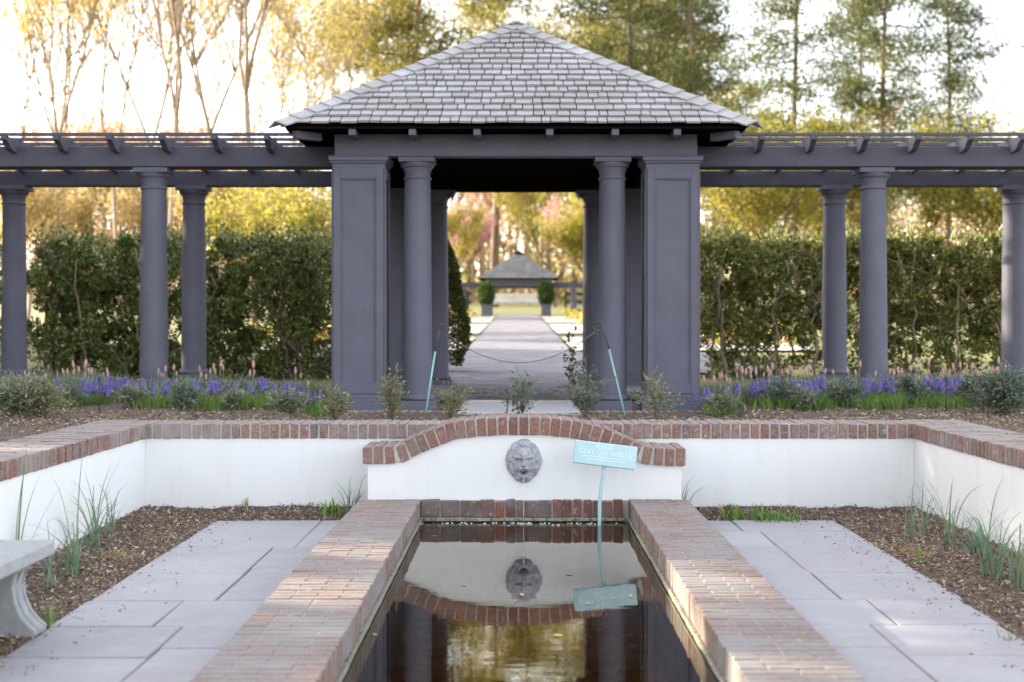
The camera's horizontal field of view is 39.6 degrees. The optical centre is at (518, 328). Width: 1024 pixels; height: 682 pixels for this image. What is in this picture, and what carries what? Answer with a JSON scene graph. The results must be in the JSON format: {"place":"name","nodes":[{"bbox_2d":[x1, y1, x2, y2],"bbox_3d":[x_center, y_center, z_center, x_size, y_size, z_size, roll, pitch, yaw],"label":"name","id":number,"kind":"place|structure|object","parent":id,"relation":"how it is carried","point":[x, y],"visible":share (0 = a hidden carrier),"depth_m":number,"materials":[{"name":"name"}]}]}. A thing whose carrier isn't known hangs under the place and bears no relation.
{"place":"outdoors","nodes":[
{"label":"outdoors","id":0,"kind":"place"},
{"bbox_2d":[15,446,133,578],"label":"onion grass","id":1,"kind":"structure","parent":0,"point":[75,567],"depth_m":7.23,"materials":[{"name":"plant"}]},
{"bbox_2d":[0,275,998,389],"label":"ground lawn","id":2,"kind":"structure","parent":0,"point":[524,308],"depth_m":31.26,"materials":[{"name":"plant"}]},
{"bbox_2d":[0,0,91,141],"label":"broadleaf tree","id":3,"kind":"object","parent":2,"relation":"on","point":[23,129],"visible":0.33,"depth_m":62.07,"materials":[{"name":"brown plant"}]},
{"bbox_2d":[0,130,102,318],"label":"broadleaf tree","id":4,"kind":"object","parent":2,"relation":"on","point":[37,204],"visible":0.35,"depth_m":40.82,"materials":[{"name":"yellow plant"}]},
{"bbox_2d":[0,0,129,313],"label":"broadleaf tree","id":5,"kind":"object","parent":2,"relation":"on","point":[65,107],"visible":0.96,"depth_m":51.77,"materials":[{"name":"brown plant"}]},
{"bbox_2d":[0,0,139,301],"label":"bare tree","id":6,"kind":"object","parent":2,"relation":"on","point":[30,35],"visible":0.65,"depth_m":58.51,"materials":[{"name":"brown plant"}]},
{"bbox_2d":[0,84,148,307],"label":"bare tree","id":7,"kind":"object","parent":2,"relation":"on","point":[86,127],"visible":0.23,"depth_m":65.74,"materials":[{"name":"brown plant"}]},
{"bbox_2d":[32,187,122,315],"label":"broadleaf tree","id":8,"kind":"object","parent":2,"relation":"on","point":[87,208],"visible":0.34,"depth_m":65.32,"materials":[{"name":"yellow plant"}]},
{"bbox_2d":[28,0,214,273],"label":"broadleaf tree","id":9,"kind":"object","parent":2,"relation":"on","point":[95,33],"visible":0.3,"depth_m":69.78,"materials":[{"name":"brown plant"}]},
{"bbox_2d":[97,187,182,260],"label":"broadleaf tree","id":10,"kind":"object","parent":2,"relation":"on","point":[133,215],"visible":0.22,"depth_m":63.62,"materials":[{"name":"yellow plant"}]},
{"bbox_2d":[62,0,219,316],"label":"broadleaf tree","id":11,"kind":"object","parent":2,"relation":"on","point":[135,43],"visible":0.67,"depth_m":57.30,"materials":[{"name":"brown plant"}]},
{"bbox_2d":[109,0,223,325],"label":"bare tree","id":12,"kind":"object","parent":2,"relation":"on","point":[177,22],"visible":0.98,"depth_m":46.49,"materials":[{"name":"brown plant"}]},
{"bbox_2d":[80,0,256,142],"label":"bare tree","id":13,"kind":"object","parent":2,"relation":"on","point":[166,84],"visible":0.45,"depth_m":59.85,"materials":[{"name":"brown plant"}]},
{"bbox_2d":[91,0,278,276],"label":"bare tree","id":14,"kind":"object","parent":2,"relation":"on","point":[192,59],"visible":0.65,"depth_m":53.93,"materials":[{"name":"brown plant"}]},
{"bbox_2d":[118,94,263,317],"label":"bare tree","id":15,"kind":"object","parent":2,"relation":"on","point":[182,126],"visible":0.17,"depth_m":61.63,"materials":[{"name":"brown plant"}]},
{"bbox_2d":[132,0,298,137],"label":"broadleaf tree","id":16,"kind":"object","parent":2,"relation":"on","point":[224,61],"visible":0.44,"depth_m":65.48,"materials":[{"name":"brown plant"}]},
{"bbox_2d":[167,141,294,328],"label":"broadleaf tree","id":17,"kind":"object","parent":2,"relation":"on","point":[217,194],"visible":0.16,"depth_m":40.71,"materials":[{"name":"yellow plant"}]},
{"bbox_2d":[178,170,330,310],"bbox_3d":[-5.715,-1.879,34.039,3.282,4.900,5.220,0,0,25],"label":"broadleaf tree","id":18,"kind":"object","parent":2,"relation":"on","point":[300,206],"visible":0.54,"depth_m":33.66,"materials":[{"name":"yellow plant"}]},
{"bbox_2d":[235,0,280,324],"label":"bare tree","id":19,"kind":"object","parent":2,"relation":"on","point":[246,76],"visible":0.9,"depth_m":43.48,"materials":[{"name":"brown plant"}]},
{"bbox_2d":[201,0,368,317],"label":"broadleaf tree","id":20,"kind":"object","parent":2,"relation":"on","point":[286,32],"visible":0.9,"depth_m":50.49,"materials":[{"name":"yellow plant"}]},
{"bbox_2d":[207,0,372,312],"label":"broadleaf tree","id":21,"kind":"object","parent":2,"relation":"on","point":[281,111],"visible":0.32,"depth_m":73.23,"materials":[{"name":"brown plant"}]},
{"bbox_2d":[226,0,400,106],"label":"broadleaf tree","id":22,"kind":"object","parent":2,"relation":"on","point":[350,74],"visible":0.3,"depth_m":70.12,"materials":[{"name":"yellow plant"}]},
{"bbox_2d":[231,0,403,206],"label":"broadleaf tree","id":23,"kind":"object","parent":2,"relation":"on","point":[317,65],"visible":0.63,"depth_m":61.51,"materials":[{"name":"yellow plant"}]},
{"bbox_2d":[278,0,464,107],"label":"pine tree","id":24,"kind":"object","parent":2,"relation":"on","point":[368,65],"visible":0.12,"depth_m":79.70,"materials":[{"name":"green plant"}]},
{"bbox_2d":[302,0,515,77],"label":"pine tree","id":25,"kind":"object","parent":2,"relation":"on","point":[407,29],"visible":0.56,"depth_m":65.31,"materials":[{"name":"green plant"}]},
{"bbox_2d":[447,192,493,269],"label":"broadleaf tree","id":26,"kind":"object","parent":2,"relation":"on","point":[475,222],"visible":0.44,"depth_m":84.96,"materials":[{"name":"yellow plant"}]},
{"bbox_2d":[447,193,498,263],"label":"blossom tree","id":27,"kind":"object","parent":2,"relation":"on","point":[491,222],"visible":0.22,"depth_m":91.68,"materials":[{"name":"pink plant"}]},
{"bbox_2d":[477,280,495,315],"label":"potted topiary","id":28,"kind":"object","parent":2,"relation":"on","point":[486,302],"visible":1,"depth_m":63.78,"materials":[{"name":"green plant"}]},
{"bbox_2d":[456,192,535,302],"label":"bare tree","id":29,"kind":"object","parent":2,"relation":"on","point":[489,206],"visible":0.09,"depth_m":107.57,"materials":[{"name":"brown plant"}]},
{"bbox_2d":[0,89,1002,302],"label":"woodland","id":30,"kind":"object","parent":2,"relation":"on","point":[549,257],"visible":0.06,"depth_m":120.63,"materials":[{"name":"yellow plant"}]},
{"bbox_2d":[443,0,577,306],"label":"pine tree","id":31,"kind":"object","parent":2,"relation":"on","point":[492,17],"visible":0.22,"depth_m":97.99,"materials":[{"name":"green plant"}]},
{"bbox_2d":[493,294,541,303],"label":"park bench","id":32,"kind":"object","parent":2,"relation":"on","point":[515,299],"visible":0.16,"depth_m":82.46,"materials":[{"name":"white paint"}]},
{"bbox_2d":[477,251,559,314],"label":"gazebo","id":33,"kind":"object","parent":2,"relation":"on","point":[518,269],"visible":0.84,"depth_m":68.43,"materials":[{"name":"grey wood"}]},
{"bbox_2d":[486,192,582,306],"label":"broadleaf tree","id":34,"kind":"object","parent":2,"relation":"on","point":[530,233],"visible":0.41,"depth_m":97.07,"materials":[{"name":"yellow plant"}]},
{"bbox_2d":[537,281,555,315],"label":"potted topiary","id":35,"kind":"object","parent":2,"relation":"on","point":[546,302],"visible":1,"depth_m":63.80,"materials":[{"name":"green plant"}]},
{"bbox_2d":[528,192,583,279],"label":"broadleaf tree","id":36,"kind":"object","parent":2,"relation":"on","point":[569,233],"visible":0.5,"depth_m":82.43,"materials":[{"name":"yellow plant"}]},
{"bbox_2d":[536,192,583,274],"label":"blossom tree","id":37,"kind":"object","parent":2,"relation":"on","point":[552,210],"visible":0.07,"depth_m":87.51,"materials":[{"name":"pink plant"}]},
{"bbox_2d":[552,282,582,309],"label":"pergola","id":38,"kind":"object","parent":2,"relation":"on","point":[573,286],"visible":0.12,"depth_m":68.92,"materials":[{"name":"purple paint"}]},
{"bbox_2d":[524,0,701,71],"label":"pine tree","id":39,"kind":"object","parent":2,"relation":"on","point":[579,27],"visible":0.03,"depth_m":84.20,"materials":[{"name":"green plant"}]},
{"bbox_2d":[522,0,704,88],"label":"pine tree","id":40,"kind":"object","parent":2,"relation":"on","point":[632,48],"visible":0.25,"depth_m":63.56,"materials":[{"name":"green plant"}]},
{"bbox_2d":[565,0,750,96],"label":"pine tree","id":41,"kind":"object","parent":2,"relation":"on","point":[624,25],"visible":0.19,"depth_m":77.56,"materials":[{"name":"green plant"}]},
{"bbox_2d":[593,0,781,199],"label":"pine tree","id":42,"kind":"object","parent":2,"relation":"on","point":[687,65],"visible":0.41,"depth_m":59.84,"materials":[{"name":"green plant"}]},
{"bbox_2d":[677,26,774,245],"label":"pine tree","id":43,"kind":"object","parent":2,"relation":"on","point":[721,91],"visible":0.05,"depth_m":83.37,"materials":[{"name":"green plant"}]},
{"bbox_2d":[700,85,786,323],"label":"broadleaf tree","id":44,"kind":"object","parent":2,"relation":"on","point":[725,223],"visible":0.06,"depth_m":44.75,"materials":[{"name":"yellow plant"}]},
{"bbox_2d":[700,77,807,311],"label":"broadleaf tree","id":45,"kind":"object","parent":2,"relation":"on","point":[749,95],"visible":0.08,"depth_m":69.68,"materials":[{"name":"yellow plant"}]},
{"bbox_2d":[700,86,861,291],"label":"broadleaf tree","id":46,"kind":"object","parent":2,"relation":"on","point":[754,206],"visible":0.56,"depth_m":42.29,"materials":[{"name":"yellow plant"}]},
{"bbox_2d":[702,0,886,318],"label":"pine tree","id":47,"kind":"object","parent":2,"relation":"on","point":[794,88],"visible":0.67,"depth_m":51.44,"materials":[{"name":"green plant"}]},
{"bbox_2d":[770,103,905,255],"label":"broadleaf tree","id":48,"kind":"object","parent":2,"relation":"on","point":[853,215],"visible":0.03,"depth_m":50.34,"materials":[{"name":"green plant"}]},
{"bbox_2d":[800,0,927,245],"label":"pine tree","id":49,"kind":"object","parent":2,"relation":"on","point":[843,67],"visible":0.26,"depth_m":69.93,"materials":[{"name":"green plant"}]},
{"bbox_2d":[809,90,984,323],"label":"broadleaf tree","id":50,"kind":"object","parent":2,"relation":"on","point":[927,216],"visible":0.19,"depth_m":46.14,"materials":[{"name":"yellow plant"}]},
{"bbox_2d":[810,0,991,274],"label":"pine tree","id":51,"kind":"object","parent":2,"relation":"on","point":[884,28],"visible":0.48,"depth_m":53.89,"materials":[{"name":"green plant"}]},
{"bbox_2d":[872,0,1022,313],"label":"pine tree","id":52,"kind":"object","parent":2,"relation":"on","point":[953,83],"visible":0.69,"depth_m":49.67,"materials":[{"name":"green plant"}]},
{"bbox_2d":[898,97,1023,235],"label":"broadleaf tree","id":53,"kind":"object","parent":2,"relation":"on","point":[989,208],"visible":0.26,"depth_m":44.89,"materials":[{"name":"yellow plant"}]},
{"bbox_2d":[0,520,1023,681],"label":"flagstone path","id":54,"kind":"structure","parent":0,"point":[934,642],"depth_m":6.43,"materials":[{"name":"stone"}]},
{"bbox_2d":[0,520,1023,674],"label":"stray chips","id":55,"kind":"object","parent":54,"relation":"on","point":[12,641],"visible":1,"depth_m":6.76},
{"bbox_2d":[0,502,1023,657],"bbox_3d":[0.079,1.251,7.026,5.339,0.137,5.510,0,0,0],"label":"bark mulch","id":56,"kind":"object","parent":0,"point":[230,514],"visible":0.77,"depth_m":8.14,"materials":[{"name":"wood"}]},
{"bbox_2d":[0,540,54,637],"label":"garden bench","id":57,"kind":"object","parent":56,"relation":"on","point":[19,617],"visible":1,"depth_m":5.83,"materials":[{"name":"stone"}]},
{"bbox_2d":[0,424,146,549],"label":"retaining wall","id":58,"kind":"structure","parent":56,"relation":"on","point":[57,456],"depth_m":8.19,"materials":[{"name":"white paint"}]},
{"bbox_2d":[66,462,138,549],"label":"onion grass","id":59,"kind":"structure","parent":56,"relation":"on","point":[96,528],"depth_m":8.04,"materials":[{"name":"plant"}]},
{"bbox_2d":[362,413,685,517],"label":"fountain wall","id":60,"kind":"structure","parent":56,"relation":"on","point":[461,458],"depth_m":9.33,"materials":[{"name":"paint"}]},
{"bbox_2d":[505,439,541,482],"bbox_3d":[0.036,0.869,9.288,0.242,0.294,0.092,0,0,0],"label":"lion mask","id":61,"kind":"object","parent":60,"relation":"attached to","point":[523,456],"visible":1,"depth_m":9.29,"materials":[{"name":"stone"}]},
{"bbox_2d":[86,419,973,508],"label":"retaining wall","id":62,"kind":"structure","parent":56,"relation":"on","point":[802,463],"depth_m":9.77,"materials":[{"name":"white paint"}]},
{"bbox_2d":[902,470,992,544],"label":"onion grass","id":63,"kind":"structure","parent":56,"relation":"on","point":[945,529],"depth_m":8.17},
{"bbox_2d":[913,423,1023,552],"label":"retaining wall","id":64,"kind":"structure","parent":56,"relation":"on","point":[967,459],"depth_m":8.57,"materials":[{"name":"white paint"}]},
{"bbox_2d":[934,477,1017,575],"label":"onion grass","id":65,"kind":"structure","parent":56,"relation":"on","point":[984,569],"depth_m":7.22,"materials":[{"name":"plant"}]},
{"bbox_2d":[959,492,1023,579],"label":"onion grass","id":66,"kind":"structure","parent":56,"relation":"on","point":[1000,562],"depth_m":7.11,"materials":[{"name":"plant"}]},
{"bbox_2d":[977,505,1023,590],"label":"onion grass","id":67,"kind":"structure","parent":56,"relation":"on","point":[1019,561],"depth_m":6.83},
{"bbox_2d":[0,379,1023,441],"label":"ground mulch","id":68,"kind":"object","parent":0,"point":[283,415],"visible":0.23,"depth_m":11.59,"materials":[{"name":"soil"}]},
{"bbox_2d":[0,365,65,418],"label":"young shrub","id":69,"kind":"object","parent":68,"relation":"on","point":[7,389],"visible":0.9,"depth_m":10.89,"materials":[{"name":"green plant"}]},
{"bbox_2d":[4,373,74,418],"bbox_3d":[-3.701,0.536,10.989,0.587,0.388,0.397,0,0,0],"label":"young shrub","id":70,"kind":"object","parent":68,"relation":"on","point":[44,407],"visible":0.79,"depth_m":10.97,"materials":[{"name":"green plant"}]},
{"bbox_2d":[111,380,157,407],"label":"lavender bush","id":71,"kind":"object","parent":68,"relation":"on","point":[127,394],"visible":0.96,"depth_m":12.02,"materials":[{"name":"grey plant"}]},
{"bbox_2d":[2,365,329,408],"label":"flowers","id":72,"kind":"object","parent":68,"relation":"on","point":[312,387],"visible":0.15,"depth_m":13.43,"materials":[{"name":"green plant"}]},
{"bbox_2d":[0,390,332,416],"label":"grass edging","id":73,"kind":"object","parent":68,"relation":"on","point":[166,403],"depth_m":12.05,"materials":[{"name":"plant"}]},
{"bbox_2d":[0,133,334,383],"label":"pergola","id":74,"kind":"object","parent":68,"relation":"on","point":[153,174],"visible":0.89,"depth_m":13.83,"materials":[{"name":"grey paint"}]},
{"bbox_2d":[26,219,330,379],"bbox_3d":[-4.130,-0.239,17.948,4.447,2.256,1.551,0,0,0],"label":"clipped hedge","id":75,"kind":"object","parent":68,"relation":"on","point":[295,280],"visible":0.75,"depth_m":17.59,"materials":[{"name":"green plant"}]},
{"bbox_2d":[165,376,210,410],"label":"lavender bush","id":76,"kind":"object","parent":68,"relation":"on","point":[183,395],"visible":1,"depth_m":11.87,"materials":[{"name":"green plant"}]},
{"bbox_2d":[213,380,250,410],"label":"lavender bush","id":77,"kind":"object","parent":68,"relation":"on","point":[232,395],"visible":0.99,"depth_m":11.97,"materials":[{"name":"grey plant"}]},
{"bbox_2d":[258,384,321,413],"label":"lavender bush","id":78,"kind":"object","parent":68,"relation":"on","point":[284,400],"visible":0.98,"depth_m":11.89,"materials":[{"name":"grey plant"}]},
{"bbox_2d":[315,375,354,419],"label":"young shrub","id":79,"kind":"object","parent":68,"relation":"on","point":[335,408],"visible":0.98,"depth_m":11.27,"materials":[{"name":"green plant"}]},
{"bbox_2d":[373,362,409,419],"bbox_3d":[-1.004,0.509,11.310,0.290,0.492,0.319,0,0,0],"label":"young shrub","id":80,"kind":"object","parent":68,"relation":"on","point":[393,400],"visible":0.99,"depth_m":11.29,"materials":[{"name":"green plant"}]},
{"bbox_2d":[427,373,474,417],"bbox_3d":[-0.535,0.545,11.267,0.396,0.382,0.358,0,0,0],"label":"young shrub","id":81,"kind":"object","parent":68,"relation":"on","point":[457,409],"visible":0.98,"depth_m":11.29,"materials":[{"name":"green plant"}]},
{"bbox_2d":[268,20,763,412],"bbox_3d":[-0.020,-1.161,14.600,4.394,4.002,4.394,0,0,0],"label":"gazebo","id":82,"kind":"object","parent":68,"relation":"on","point":[516,106],"visible":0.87,"depth_m":12.93,"materials":[{"name":"grey paint"}]},
{"bbox_2d":[501,366,540,413],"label":"young shrub","id":83,"kind":"object","parent":68,"relation":"on","point":[522,395],"visible":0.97,"depth_m":11.16,"materials":[{"name":"green plant"}]},
{"bbox_2d":[561,326,584,404],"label":"young shrub","id":84,"kind":"object","parent":68,"relation":"on","point":[571,369],"visible":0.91,"depth_m":13.21,"materials":[{"name":"green plant"}]},
{"bbox_2d":[558,350,616,417],"bbox_3d":[0.497,0.454,11.306,0.389,0.586,0.608,0,0,27],"label":"young shrub","id":85,"kind":"object","parent":68,"relation":"on","point":[588,386],"visible":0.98,"depth_m":11.27,"materials":[{"name":"green plant"}]},
{"bbox_2d":[627,365,685,419],"bbox_3d":[1.091,0.520,11.317,0.462,0.466,0.385,0,0,0],"label":"young shrub","id":86,"kind":"object","parent":68,"relation":"on","point":[655,396],"visible":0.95,"depth_m":11.30,"materials":[{"name":"green plant"}]},
{"bbox_2d":[702,386,742,416],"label":"lavender bush","id":87,"kind":"object","parent":68,"relation":"on","point":[727,400],"visible":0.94,"depth_m":12.01,"materials":[{"name":"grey plant"}]},
{"bbox_2d":[756,370,801,408],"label":"lavender bush","id":88,"kind":"object","parent":68,"relation":"on","point":[777,389],"visible":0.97,"depth_m":12.05,"materials":[{"name":"green plant"}]},
{"bbox_2d":[789,382,816,411],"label":"lavender bush","id":89,"kind":"object","parent":68,"relation":"on","point":[804,396],"visible":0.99,"depth_m":11.93,"materials":[{"name":"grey plant"}]},
{"bbox_2d":[815,372,869,408],"bbox_3d":[2.744,0.542,12.032,0.472,0.351,0.408,0,0,43],"label":"lavender bush","id":90,"kind":"object","parent":68,"relation":"on","point":[841,393],"visible":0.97,"depth_m":11.99,"materials":[{"name":"green plant"}]},
{"bbox_2d":[700,218,1001,379],"bbox_3d":[4.396,-0.303,17.906,4.822,2.195,1.422,0,0,0],"label":"clipped hedge","id":91,"kind":"object","parent":68,"relation":"on","point":[908,255],"visible":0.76,"depth_m":17.60,"materials":[{"name":"green plant"}]},
{"bbox_2d":[697,133,1023,383],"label":"pergola","id":92,"kind":"object","parent":68,"relation":"on","point":[874,175],"visible":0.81,"depth_m":13.83,"materials":[{"name":"grey paint"}]},
{"bbox_2d":[700,389,1023,416],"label":"grass edging","id":93,"kind":"object","parent":68,"relation":"on","point":[889,401],"depth_m":12.01,"materials":[{"name":"plant"}]},
{"bbox_2d":[700,370,1023,408],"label":"flowers","id":94,"kind":"object","parent":68,"relation":"on","point":[749,383],"visible":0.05,"depth_m":13.34,"materials":[{"name":"purple plant"}]},
{"bbox_2d":[889,368,935,406],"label":"lavender bush","id":95,"kind":"object","parent":68,"relation":"on","point":[907,381],"visible":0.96,"depth_m":12.04,"materials":[{"name":"green plant"}]},
{"bbox_2d":[947,367,984,406],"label":"lavender bush","id":96,"kind":"object","parent":68,"relation":"on","point":[965,384],"visible":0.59,"depth_m":11.97,"materials":[{"name":"green plant"}]},
{"bbox_2d":[962,359,1023,416],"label":"bush","id":97,"kind":"object","parent":68,"relation":"on","point":[1005,392],"visible":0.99,"depth_m":11.25,"materials":[{"name":"green plant"}]},
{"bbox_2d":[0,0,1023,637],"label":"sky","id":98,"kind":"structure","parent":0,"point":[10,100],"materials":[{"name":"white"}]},
{"bbox_2d":[3,522,1023,681],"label":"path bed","id":99,"kind":"object","parent":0,"point":[155,652],"visible":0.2,"depth_m":6.10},
{"bbox_2d":[190,499,866,681],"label":"reflecting pool","id":100,"kind":"structure","parent":99,"relation":"on","point":[310,619],"depth_m":5.99,"materials":[{"name":"brick"}]},
{"bbox_2d":[342,521,718,681],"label":"pool water","id":101,"kind":"structure","parent":100,"relation":"in","point":[434,619],"depth_m":6.29,"materials":[{"name":"liquid"}]},
{"bbox_2d":[573,440,637,525],"bbox_3d":[0.554,1.185,9.085,0.416,0.950,0.055,0,0,0],"label":"garden sign","id":102,"kind":"object","parent":100,"relation":"in","point":[604,455],"visible":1,"depth_m":9.07,"materials":[{"name":"metal"}]},
{"bbox_2d":[392,380,640,403],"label":"gravel floor","id":103,"kind":"structure","parent":0,"point":[501,385],"depth_m":15.36,"materials":[{"name":"gravel"}]},
{"bbox_2d":[458,399,580,414],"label":"threshold pavement","id":104,"kind":"structure","parent":0,"point":[496,406],"depth_m":12.85,"materials":[{"name":"stone"}]},
{"bbox_2d":[285,313,764,379],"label":"gravel path","id":105,"kind":"structure","parent":0,"point":[519,337],"depth_m":24.03,"materials":[{"name":"gravel"}]},
{"bbox_2d":[448,240,472,365],"bbox_3d":[-0.976,-0.316,18.997,0.736,1.774,0.753,0,0,0],"label":"boxwood cone","id":106,"kind":"object","parent":105,"relation":"on","point":[462,333],"visible":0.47,"depth_m":18.86,"materials":[{"name":"green plant"}]},
{"bbox_2d":[562,337,819,349],"bbox_3d":[3.237,0.298,29.250,4.475,0.185,7.500,0,0,0],"label":"pale gravel court","id":107,"kind":"object","parent":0,"point":[576,340],"visible":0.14,"depth_m":27.79,"materials":[{"name":"gravel"}]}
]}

